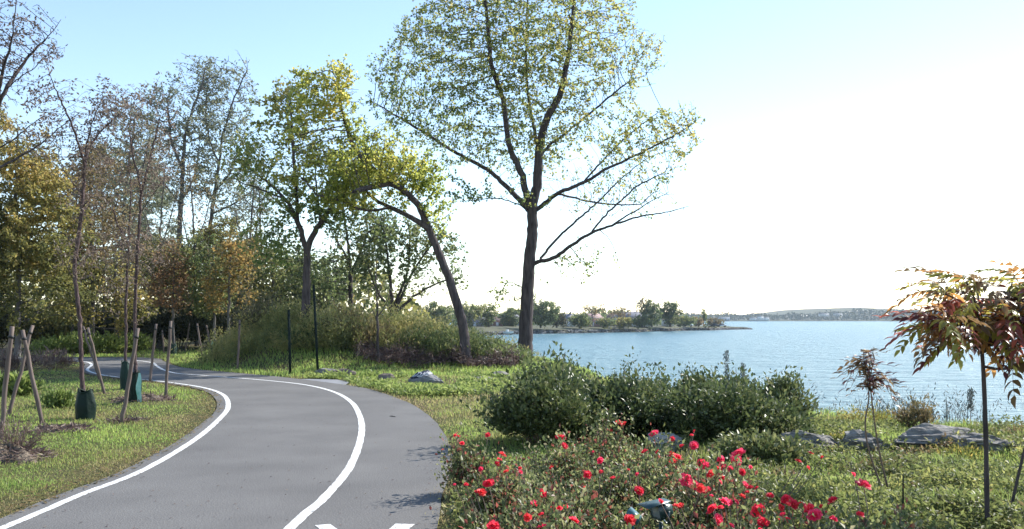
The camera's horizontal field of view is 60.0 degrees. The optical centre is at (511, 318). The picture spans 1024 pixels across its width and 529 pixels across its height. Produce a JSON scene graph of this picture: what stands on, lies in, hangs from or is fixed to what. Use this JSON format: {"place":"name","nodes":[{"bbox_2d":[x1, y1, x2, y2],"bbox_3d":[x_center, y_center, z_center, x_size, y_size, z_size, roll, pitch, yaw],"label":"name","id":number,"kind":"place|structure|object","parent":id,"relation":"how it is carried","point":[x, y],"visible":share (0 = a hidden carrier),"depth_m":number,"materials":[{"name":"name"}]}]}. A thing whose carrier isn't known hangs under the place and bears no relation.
{"place":"outdoors","nodes":[
{"label":"outdoors","id":0,"kind":"place"},
{"bbox_2d":[0,357,451,528],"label":"path","id":1,"kind":"structure","parent":0,"point":[297,451],"depth_m":10.16,"materials":[{"name":"grey asphalt"}]},
{"bbox_2d":[0,361,230,528],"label":"edge line","id":2,"kind":"object","parent":1,"relation":"on","point":[149,466],"visible":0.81,"depth_m":10.17,"materials":[{"name":"white paint"}]},
{"bbox_2d":[120,359,364,528],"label":"line","id":3,"kind":"object","parent":1,"relation":"on","point":[301,517],"visible":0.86,"depth_m":10.20,"materials":[{"name":"white paint"}]},
{"bbox_2d":[0,333,1023,528],"bbox_3d":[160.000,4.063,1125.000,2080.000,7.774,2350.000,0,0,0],"label":"ground","id":4,"kind":"structure","parent":0,"point":[169,403],"depth_m":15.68,"materials":[{"name":"green plant"}]},
{"bbox_2d":[0,326,14,437],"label":"wooden stake","id":5,"kind":"object","parent":4,"relation":"on","point":[6,374],"visible":0.88,"depth_m":12.78,"materials":[{"name":"brown wood"}]},
{"bbox_2d":[0,370,47,396],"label":"lawn weed","id":6,"kind":"object","parent":4,"relation":"on","point":[25,386],"visible":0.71,"depth_m":20.00,"materials":[{"name":"green plant"}]},
{"bbox_2d":[0,289,49,349],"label":"undergrowth shrub","id":7,"kind":"object","parent":4,"relation":"on","point":[4,333],"visible":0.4,"depth_m":45.75,"materials":[{"name":"green plant"}]},
{"bbox_2d":[0,409,51,449],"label":"twiggy shrub","id":8,"kind":"object","parent":4,"relation":"on","point":[4,439],"visible":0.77,"depth_m":11.18,"materials":[{"name":"brown plant"}]},
{"bbox_2d":[0,442,58,464],"bbox_3d":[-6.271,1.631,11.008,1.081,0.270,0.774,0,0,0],"label":"mulch","id":9,"kind":"object","parent":4,"relation":"on","point":[26,454],"visible":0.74,"depth_m":10.81,"materials":[{"name":"brown wood"}]},
{"bbox_2d":[21,330,43,422],"bbox_3d":[-7.981,0.996,14.765,0.397,1.618,0.085,0,0,0],"label":"wooden stake","id":10,"kind":"object","parent":4,"relation":"on","point":[32,380],"visible":0.94,"depth_m":14.74,"materials":[{"name":"brown wood"}]},
{"bbox_2d":[0,334,71,373],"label":"dry bush","id":11,"kind":"object","parent":4,"relation":"on","point":[17,360],"visible":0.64,"depth_m":27.43,"materials":[{"name":"plant"}]},
{"bbox_2d":[0,0,82,168],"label":"overhanging tree","id":12,"kind":"object","parent":4,"relation":"on","point":[9,63],"visible":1,"depth_m":13.22,"materials":[{"name":"brown plant"}]},
{"bbox_2d":[21,333,77,353],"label":"tall weed","id":13,"kind":"object","parent":4,"relation":"on","point":[50,343],"visible":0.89,"depth_m":42.64,"materials":[{"name":"green plant"}]},
{"bbox_2d":[1,297,99,347],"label":"undergrowth shrub","id":14,"kind":"object","parent":4,"relation":"on","point":[65,329],"visible":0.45,"depth_m":47.21,"materials":[{"name":"green plant"}]},
{"bbox_2d":[0,103,102,356],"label":"tree","id":15,"kind":"object","parent":4,"relation":"on","point":[19,232],"visible":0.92,"depth_m":39.51,"materials":[{"name":"green plant"}]},
{"bbox_2d":[31,380,76,407],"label":"lawn weed","id":16,"kind":"object","parent":4,"relation":"on","point":[52,397],"visible":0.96,"depth_m":17.11,"materials":[{"name":"green plant"}]},
{"bbox_2d":[32,345,78,368],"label":"dry bush","id":17,"kind":"object","parent":4,"relation":"on","point":[64,360],"visible":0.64,"depth_m":30.52,"materials":[{"name":"plant"}]},
{"bbox_2d":[19,419,105,435],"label":"mulch chips","id":18,"kind":"object","parent":4,"relation":"on","point":[80,425],"visible":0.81,"depth_m":13.57,"materials":[{"name":"brown wood"}]},
{"bbox_2d":[8,49,138,390],"bbox_3d":[-7.689,-1.365,15.635,1.867,6.468,1.736,0,0,0],"label":"young tree","id":19,"kind":"object","parent":4,"relation":"on","point":[83,202],"visible":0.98,"depth_m":15.57,"materials":[{"name":"brown plant"}]},
{"bbox_2d":[75,388,95,421],"bbox_3d":[-7.402,1.501,15.399,0.364,0.611,0.314,0,0,0],"label":"watering bag","id":20,"kind":"object","parent":4,"relation":"on","point":[85,404],"visible":0.95,"depth_m":15.30,"materials":[{"name":"green plastic"}]},
{"bbox_2d":[26,134,157,336],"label":"tree","id":21,"kind":"object","parent":4,"relation":"on","point":[89,189],"visible":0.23,"depth_m":45.64,"materials":[{"name":"green plant"}]},
{"bbox_2d":[67,330,132,353],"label":"tall weed","id":22,"kind":"object","parent":4,"relation":"on","point":[105,344],"visible":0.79,"depth_m":43.18,"materials":[{"name":"green plant"}]},
{"bbox_2d":[46,250,162,352],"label":"tree","id":23,"kind":"object","parent":4,"relation":"on","point":[97,274],"visible":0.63,"depth_m":43.72,"materials":[{"name":"green plant"}]},
{"bbox_2d":[0,362,216,517],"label":"lawn grass","id":24,"kind":"structure","parent":4,"relation":"on","point":[123,434],"depth_m":13.81,"materials":[{"name":"green plant"}]},
{"bbox_2d":[0,369,222,516],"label":"fallen leaves","id":25,"kind":"object","parent":4,"relation":"on","point":[31,499],"visible":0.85,"depth_m":10.43,"materials":[{"name":"brown plant"}]},
{"bbox_2d":[86,147,157,360],"bbox_3d":[-9.668,-1.207,22.073,1.550,6.102,2.084,0,0,0],"label":"young tree","id":26,"kind":"object","parent":4,"relation":"on","point":[126,270],"visible":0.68,"depth_m":21.97,"materials":[{"name":"brown plant"}]},
{"bbox_2d":[71,142,184,292],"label":"tree","id":27,"kind":"object","parent":4,"relation":"on","point":[168,204],"visible":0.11,"depth_m":69.47,"materials":[{"name":"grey plant"}]},
{"bbox_2d":[88,92,170,300],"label":"poplar tree","id":28,"kind":"object","parent":4,"relation":"on","point":[143,150],"visible":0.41,"depth_m":57.83,"materials":[{"name":"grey plant"}]},
{"bbox_2d":[119,328,139,423],"bbox_3d":[-6.471,1.000,14.990,0.350,1.679,0.078,0,0,0],"label":"wooden stake","id":29,"kind":"object","parent":4,"relation":"on","point":[128,383],"visible":0.94,"depth_m":14.96,"materials":[{"name":"brown wood"}]},
{"bbox_2d":[91,71,180,372],"bbox_3d":[-7.843,-1.661,18.553,1.709,6.945,1.942,0,0,0],"label":"young tree","id":30,"kind":"object","parent":4,"relation":"on","point":[138,254],"visible":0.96,"depth_m":18.57,"materials":[{"name":"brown plant"}]},
{"bbox_2d":[134,151,188,344],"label":"slender tree","id":31,"kind":"object","parent":4,"relation":"on","point":[161,216],"visible":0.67,"depth_m":51.97,"materials":[{"name":"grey plant"}]},
{"bbox_2d":[121,235,204,346],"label":"tree","id":32,"kind":"object","parent":4,"relation":"on","point":[155,243],"visible":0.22,"depth_m":49.70,"materials":[{"name":"orange plant"}]},
{"bbox_2d":[138,237,195,343],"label":"staked tree","id":33,"kind":"object","parent":4,"relation":"on","point":[171,268],"visible":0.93,"depth_m":41.30,"materials":[{"name":"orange plant"}]},
{"bbox_2d":[137,288,207,346],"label":"undergrowth shrub","id":34,"kind":"object","parent":4,"relation":"on","point":[164,320],"visible":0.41,"depth_m":49.09,"materials":[{"name":"green plant"}]},
{"bbox_2d":[128,53,231,338],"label":"poplar tree","id":35,"kind":"object","parent":4,"relation":"on","point":[178,123],"visible":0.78,"depth_m":61.93,"materials":[{"name":"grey plant"}]},
{"bbox_2d":[165,157,220,345],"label":"slender tree","id":36,"kind":"object","parent":4,"relation":"on","point":[189,165],"visible":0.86,"depth_m":50.97,"materials":[{"name":"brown plant"}]},
{"bbox_2d":[164,291,226,347],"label":"undergrowth shrub","id":37,"kind":"object","parent":4,"relation":"on","point":[192,319],"visible":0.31,"depth_m":48.33,"materials":[{"name":"green plant"}]},
{"bbox_2d":[175,228,238,340],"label":"staked tree","id":38,"kind":"object","parent":4,"relation":"on","point":[198,297],"visible":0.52,"depth_m":41.23,"materials":[{"name":"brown plant"}]},
{"bbox_2d":[168,215,264,309],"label":"tree","id":39,"kind":"object","parent":4,"relation":"on","point":[226,222],"visible":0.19,"depth_m":51.25,"materials":[{"name":"green plant"}]},
{"bbox_2d":[0,232,435,322],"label":"distant wood","id":40,"kind":"object","parent":4,"relation":"on","point":[413,304],"visible":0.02,"depth_m":80.87,"materials":[{"name":"green plant"}]},
{"bbox_2d":[185,50,273,233],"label":"poplar tree","id":41,"kind":"object","parent":4,"relation":"on","point":[225,135],"visible":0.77,"depth_m":63.74,"materials":[{"name":"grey plant"}]},
{"bbox_2d":[199,229,266,333],"bbox_3d":[-12.572,-1.266,39.974,2.746,5.624,2.852,0,0,-38],"label":"staked tree","id":42,"kind":"object","parent":4,"relation":"on","point":[226,271],"visible":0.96,"depth_m":39.79,"materials":[{"name":"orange plant"}]},
{"bbox_2d":[199,296,281,345],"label":"undergrowth shrub","id":43,"kind":"object","parent":4,"relation":"on","point":[220,323],"visible":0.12,"depth_m":46.34,"materials":[{"name":"green plant"}]},
{"bbox_2d":[221,141,279,257],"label":"slender tree","id":44,"kind":"object","parent":4,"relation":"on","point":[251,210],"visible":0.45,"depth_m":49.95,"materials":[{"name":"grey plant"}]},
{"bbox_2d":[222,281,299,337],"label":"mound shrub","id":45,"kind":"object","parent":4,"relation":"on","point":[254,306],"visible":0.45,"depth_m":33.70,"materials":[{"name":"green plant"}]},
{"bbox_2d":[225,244,312,313],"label":"tree","id":46,"kind":"object","parent":4,"relation":"on","point":[280,275],"visible":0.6,"depth_m":45.41,"materials":[{"name":"green plant"}]},
{"bbox_2d":[252,290,301,333],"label":"mound shrub","id":47,"kind":"object","parent":4,"relation":"on","point":[276,314],"visible":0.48,"depth_m":32.93,"materials":[{"name":"green plant"}]},
{"bbox_2d":[20,338,572,376],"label":"bank grass","id":48,"kind":"structure","parent":4,"relation":"on","point":[298,372],"depth_m":29.70,"materials":[{"name":"green plant"}]},
{"bbox_2d":[216,75,382,323],"bbox_3d":[-7.782,-3.973,32.569,6.182,9.730,3.253,0,0,0],"label":"forked tree","id":49,"kind":"object","parent":4,"relation":"on","point":[297,193],"visible":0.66,"depth_m":32.37,"materials":[{"name":"green plant"}]},
{"bbox_2d":[280,240,355,309],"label":"tree","id":50,"kind":"object","parent":4,"relation":"on","point":[333,295],"visible":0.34,"depth_m":57.90,"materials":[{"name":"green plant"}]},
{"bbox_2d":[310,201,397,311],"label":"slender tree","id":51,"kind":"object","parent":4,"relation":"on","point":[349,281],"visible":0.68,"depth_m":49.84,"materials":[{"name":"green plant"}]},
{"bbox_2d":[171,295,542,365],"bbox_3d":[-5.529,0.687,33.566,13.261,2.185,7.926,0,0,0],"label":"tall grass","id":52,"kind":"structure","parent":4,"relation":"on","point":[221,357],"depth_m":31.20,"materials":[{"name":"green plant"}]},
{"bbox_2d":[267,53,472,366],"bbox_3d":[-4.827,-3.626,29.935,6.881,10.701,3.297,0,0,11],"label":"leaning tree","id":53,"kind":"object","parent":4,"relation":"on","point":[384,173],"visible":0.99,"depth_m":29.95,"materials":[{"name":"green plant"}]},
{"bbox_2d":[347,310,398,345],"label":"mound shrub","id":54,"kind":"object","parent":4,"relation":"on","point":[368,330],"visible":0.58,"depth_m":30.96,"materials":[{"name":"green plant"}]},
{"bbox_2d":[368,257,391,362],"bbox_3d":[-4.419,-0.243,29.455,0.843,3.620,0.865,0,0,0],"label":"bare sapling","id":55,"kind":"object","parent":4,"relation":"on","point":[376,318],"visible":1,"depth_m":29.48,"materials":[{"name":"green plant"}]},
{"bbox_2d":[347,212,468,315],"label":"spreading tree","id":56,"kind":"object","parent":4,"relation":"on","point":[413,232],"visible":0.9,"depth_m":47.67,"materials":[{"name":"green plant"}]},
{"bbox_2d":[302,369,541,396],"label":"verge weeds","id":57,"kind":"object","parent":4,"relation":"on","point":[462,387],"visible":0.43,"depth_m":22.12,"materials":[{"name":"green plant"}]},
{"bbox_2d":[352,332,523,367],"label":"dead weeds","id":58,"kind":"object","parent":4,"relation":"on","point":[385,354],"visible":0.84,"depth_m":29.83,"materials":[{"name":"brown plant"}]},
{"bbox_2d":[429,421,495,495],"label":"rose bush","id":59,"kind":"object","parent":4,"relation":"on","point":[457,472],"visible":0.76,"depth_m":8.65,"materials":[{"name":"green plant"}]},
{"bbox_2d":[414,320,537,364],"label":"mugwort weeds","id":60,"kind":"object","parent":4,"relation":"on","point":[485,348],"visible":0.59,"depth_m":30.57,"materials":[{"name":"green plant"}]},
{"bbox_2d":[429,442,555,527],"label":"rose bush","id":61,"kind":"object","parent":4,"relation":"on","point":[500,490],"visible":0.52,"depth_m":7.05,"materials":[{"name":"green plant"}]},
{"bbox_2d":[456,468,592,528],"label":"rose bush","id":62,"kind":"object","parent":4,"relation":"on","point":[486,518],"visible":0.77,"depth_m":5.71,"materials":[{"name":"green plant"}]},
{"bbox_2d":[357,0,705,355],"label":"cottonwood tree","id":63,"kind":"object","parent":4,"relation":"on","point":[528,201],"visible":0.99,"depth_m":37.87,"materials":[{"name":"green plant"}]},
{"bbox_2d":[497,449,572,512],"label":"rose bush","id":64,"kind":"object","parent":4,"relation":"on","point":[532,478],"visible":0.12,"depth_m":7.66,"materials":[{"name":"green plant"}]},
{"bbox_2d":[460,340,625,444],"bbox_3d":[0.344,1.043,12.278,2.141,1.461,1.964,0,0,-14],"label":"shore bush","id":65,"kind":"object","parent":4,"relation":"on","point":[549,404],"visible":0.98,"depth_m":11.93,"materials":[{"name":"green plant"}]},
{"bbox_2d":[486,465,635,528],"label":"rose bush","id":66,"kind":"object","parent":4,"relation":"on","point":[589,508],"visible":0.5,"depth_m":6.46,"materials":[{"name":"green plant"}]},
{"bbox_2d":[486,499,639,528],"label":"rose bush","id":67,"kind":"object","parent":4,"relation":"on","point":[630,519],"visible":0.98,"depth_m":5.41,"materials":[{"name":"green plant"}]},
{"bbox_2d":[515,424,628,494],"bbox_3d":[0.562,1.408,8.559,1.142,0.761,0.978,0,0,0],"label":"rose bush","id":68,"kind":"object","parent":4,"relation":"on","point":[563,462],"visible":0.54,"depth_m":8.50,"materials":[{"name":"green plant"}]},
{"bbox_2d":[555,402,637,472],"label":"rose bush","id":69,"kind":"object","parent":4,"relation":"on","point":[600,438],"visible":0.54,"depth_m":9.68,"materials":[{"name":"green plant"}]},
{"bbox_2d":[557,457,671,520],"bbox_3d":[0.947,1.466,7.539,0.989,0.647,0.953,0,0,23],"label":"rose bush","id":70,"kind":"object","parent":4,"relation":"on","point":[618,493],"visible":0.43,"depth_m":7.41,"materials":[{"name":"green plant"}]},
{"bbox_2d":[446,452,806,528],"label":"bed weeds","id":71,"kind":"object","parent":4,"relation":"on","point":[459,504],"visible":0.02,"depth_m":7.88,"materials":[{"name":"green plant"}]},
{"bbox_2d":[577,360,690,438],"bbox_3d":[1.772,1.191,13.041,1.998,1.148,2.008,0,0,-30],"label":"shore bush","id":72,"kind":"object","parent":4,"relation":"on","point":[626,399],"visible":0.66,"depth_m":12.57,"materials":[{"name":"green plant"}]},
{"bbox_2d":[601,346,680,389],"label":"shore bush","id":73,"kind":"object","parent":4,"relation":"on","point":[647,375],"visible":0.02,"depth_m":14.91,"materials":[{"name":"green plant"}]},
{"bbox_2d":[591,435,698,499],"bbox_3d":[1.248,1.411,7.820,1.150,0.796,1.157,0,0,0],"label":"rose bush","id":74,"kind":"object","parent":4,"relation":"on","point":[649,472],"visible":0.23,"depth_m":7.82,"materials":[{"name":"green plant"}]},
{"bbox_2d":[586,469,705,528],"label":"rose bush","id":75,"kind":"object","parent":4,"relation":"on","point":[645,523],"visible":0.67,"depth_m":6.26,"materials":[{"name":"green plant"}]},
{"bbox_2d":[606,419,702,481],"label":"rose bush","id":76,"kind":"object","parent":4,"relation":"on","point":[653,433],"visible":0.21,"depth_m":9.02,"materials":[{"name":"green plant"}]},
{"bbox_2d":[637,498,673,528],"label":"garden spotlight","id":77,"kind":"object","parent":4,"relation":"on","point":[655,507],"visible":0.96,"depth_m":5.72,"materials":[{"name":"grey paint"}]},
{"bbox_2d":[663,361,722,390],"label":"shore bush","id":78,"kind":"object","parent":4,"relation":"on","point":[698,379],"visible":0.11,"depth_m":15.02,"materials":[{"name":"green plant"}]},
{"bbox_2d":[635,366,773,442],"bbox_3d":[2.618,1.220,12.502,2.178,1.131,1.611,0,0,0],"label":"shore bush","id":79,"kind":"object","parent":4,"relation":"on","point":[704,415],"visible":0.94,"depth_m":12.15,"materials":[{"name":"green plant"}]},
{"bbox_2d":[638,436,776,528],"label":"rose bush","id":80,"kind":"object","parent":4,"relation":"on","point":[688,482],"visible":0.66,"depth_m":6.55,"materials":[{"name":"green plant"}]},
{"bbox_2d":[653,447,823,521],"bbox_3d":[1.961,1.458,7.546,1.657,0.720,1.370,0,0,0],"label":"rose bush","id":81,"kind":"object","parent":4,"relation":"on","point":[737,461],"visible":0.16,"depth_m":7.53,"materials":[{"name":"green plant"}]},
{"bbox_2d":[656,489,821,528],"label":"rose bush","id":82,"kind":"object","parent":4,"relation":"on","point":[758,510],"visible":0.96,"depth_m":5.50,"materials":[{"name":"green plant"}]},
{"bbox_2d":[701,427,816,465],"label":"shore bush","id":83,"kind":"object","parent":4,"relation":"on","point":[777,448],"visible":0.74,"depth_m":10.49,"materials":[{"name":"green plant"}]},
{"bbox_2d":[722,368,824,437],"bbox_3d":[3.606,1.273,12.836,1.468,1.122,1.752,0,0,-42],"label":"shore bush","id":84,"kind":"object","parent":4,"relation":"on","point":[781,419],"visible":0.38,"depth_m":12.48,"materials":[{"name":"green plant"}]},
{"bbox_2d":[756,365,823,419],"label":"shore bush","id":85,"kind":"object","parent":4,"relation":"on","point":[784,383],"visible":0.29,"depth_m":14.08,"materials":[{"name":"green plant"}]},
{"bbox_2d":[779,430,836,447],"bbox_3d":[3.934,1.773,11.909,1.120,0.542,0.625,7,-2,-17],"label":"rock","id":86,"kind":"object","parent":4,"relation":"on","point":[815,437],"visible":0.27,"depth_m":11.74,"materials":[{"name":"grey stone"}]},
{"bbox_2d":[641,423,1023,516],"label":"rock foot weeds","id":87,"kind":"object","parent":4,"relation":"on","point":[919,484],"visible":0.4,"depth_m":11.18,"materials":[{"name":"green plant"}]},
{"bbox_2d":[774,502,898,528],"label":"rose bush","id":88,"kind":"object","parent":4,"relation":"on","point":[815,513],"visible":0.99,"depth_m":5.34,"materials":[{"name":"green plant"}]},
{"bbox_2d":[832,403,896,421],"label":"weed clump","id":89,"kind":"object","parent":4,"relation":"on","point":[882,415],"visible":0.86,"depth_m":14.72,"materials":[{"name":"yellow plant"}]},
{"bbox_2d":[706,411,1023,528],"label":"meadow weeds","id":90,"kind":"object","parent":4,"relation":"on","point":[959,510],"visible":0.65,"depth_m":8.62,"materials":[{"name":"green plant"}]},
{"bbox_2d":[836,429,894,453],"bbox_3d":[4.659,1.699,11.744,0.890,0.496,0.456,0,0,0],"label":"rock","id":91,"kind":"object","parent":4,"relation":"on","point":[859,434],"visible":0.34,"depth_m":11.60,"materials":[{"name":"grey stone"}]},
{"bbox_2d":[830,347,907,486],"bbox_3d":[3.384,1.038,8.493,0.684,1.521,0.739,0,0,35],"label":"sapling","id":92,"kind":"object","parent":4,"relation":"on","point":[871,380],"visible":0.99,"depth_m":8.49,"materials":[{"name":"brown plant"}]},
{"bbox_2d":[788,472,950,528],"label":"rose bush","id":93,"kind":"object","parent":4,"relation":"on","point":[831,499],"visible":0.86,"depth_m":5.70,"materials":[{"name":"green plant"}]},
{"bbox_2d":[725,375,1021,423],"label":"shore weeds","id":94,"kind":"object","parent":4,"relation":"on","point":[950,407],"visible":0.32,"depth_m":15.06,"materials":[{"name":"green plant"}]},
{"bbox_2d":[888,393,940,427],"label":"shore bush","id":95,"kind":"object","parent":4,"relation":"on","point":[914,411],"visible":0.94,"depth_m":13.93,"materials":[{"name":"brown plant"}]},
{"bbox_2d":[890,423,978,450],"bbox_3d":[5.594,1.601,11.748,1.238,0.450,0.720,0,0,14],"label":"rock","id":96,"kind":"object","parent":4,"relation":"on","point":[918,434],"visible":0.52,"depth_m":11.59,"materials":[{"name":"grey stone"}]},
{"bbox_2d":[872,258,1023,524],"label":"sumac tree","id":97,"kind":"object","parent":4,"relation":"on","point":[1004,324],"visible":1,"depth_m":6.49,"materials":[{"name":"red plant"}]},
{"bbox_2d":[952,433,1019,455],"bbox_3d":[5.979,1.652,11.072,0.814,0.432,0.472,0,0,6],"label":"rock","id":98,"kind":"object","parent":4,"relation":"on","point":[977,438],"visible":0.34,"depth_m":10.96,"materials":[{"name":"grey stone"}]},
{"bbox_2d":[0,0,1023,314],"label":"sky","id":99,"kind":"structure","parent":0,"point":[846,144],"materials":[{"name":"white"}]},
{"bbox_2d":[410,307,747,334],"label":"peninsula","id":100,"kind":"object","parent":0,"point":[505,328],"depth_m":348.36},
{"bbox_2d":[421,300,453,323],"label":"tree","id":101,"kind":"object","parent":100,"relation":"on","point":[440,310],"visible":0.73,"depth_m":298.74,"materials":[{"name":"green plant"}]},
{"bbox_2d":[453,301,484,326],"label":"tree","id":102,"kind":"object","parent":100,"relation":"on","point":[474,311],"visible":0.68,"depth_m":308.45,"materials":[{"name":"green plant"}]},
{"bbox_2d":[532,293,560,327],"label":"tree","id":103,"kind":"object","parent":100,"relation":"on","point":[543,314],"visible":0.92,"depth_m":310.20,"materials":[{"name":"green plant"}]},
{"bbox_2d":[477,327,751,334],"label":"riprap stones","id":104,"kind":"object","parent":100,"relation":"on","point":[597,330],"visible":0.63,"depth_m":337.38,"materials":[{"name":"grey stone"}]},
{"bbox_2d":[448,307,945,320],"bbox_3d":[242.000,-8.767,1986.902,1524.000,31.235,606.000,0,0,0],"label":"shore","id":105,"kind":"structure","parent":0,"point":[799,311],"depth_m":1899.19,"materials":[{"name":"green plant"}]},
{"bbox_2d":[452,308,995,319],"bbox_3d":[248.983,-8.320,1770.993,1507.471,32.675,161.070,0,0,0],"label":"wood","id":106,"kind":"object","parent":105,"relation":"on","point":[796,316],"visible":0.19,"depth_m":1755.99,"materials":[{"name":"green plant"}]},
{"bbox_2d":[450,321,1023,424],"bbox_3d":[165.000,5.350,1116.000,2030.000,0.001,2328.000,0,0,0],"label":"water","id":107,"kind":"structure","parent":0,"point":[816,350],"depth_m":118.62,"materials":[{"name":"teal liquid"}]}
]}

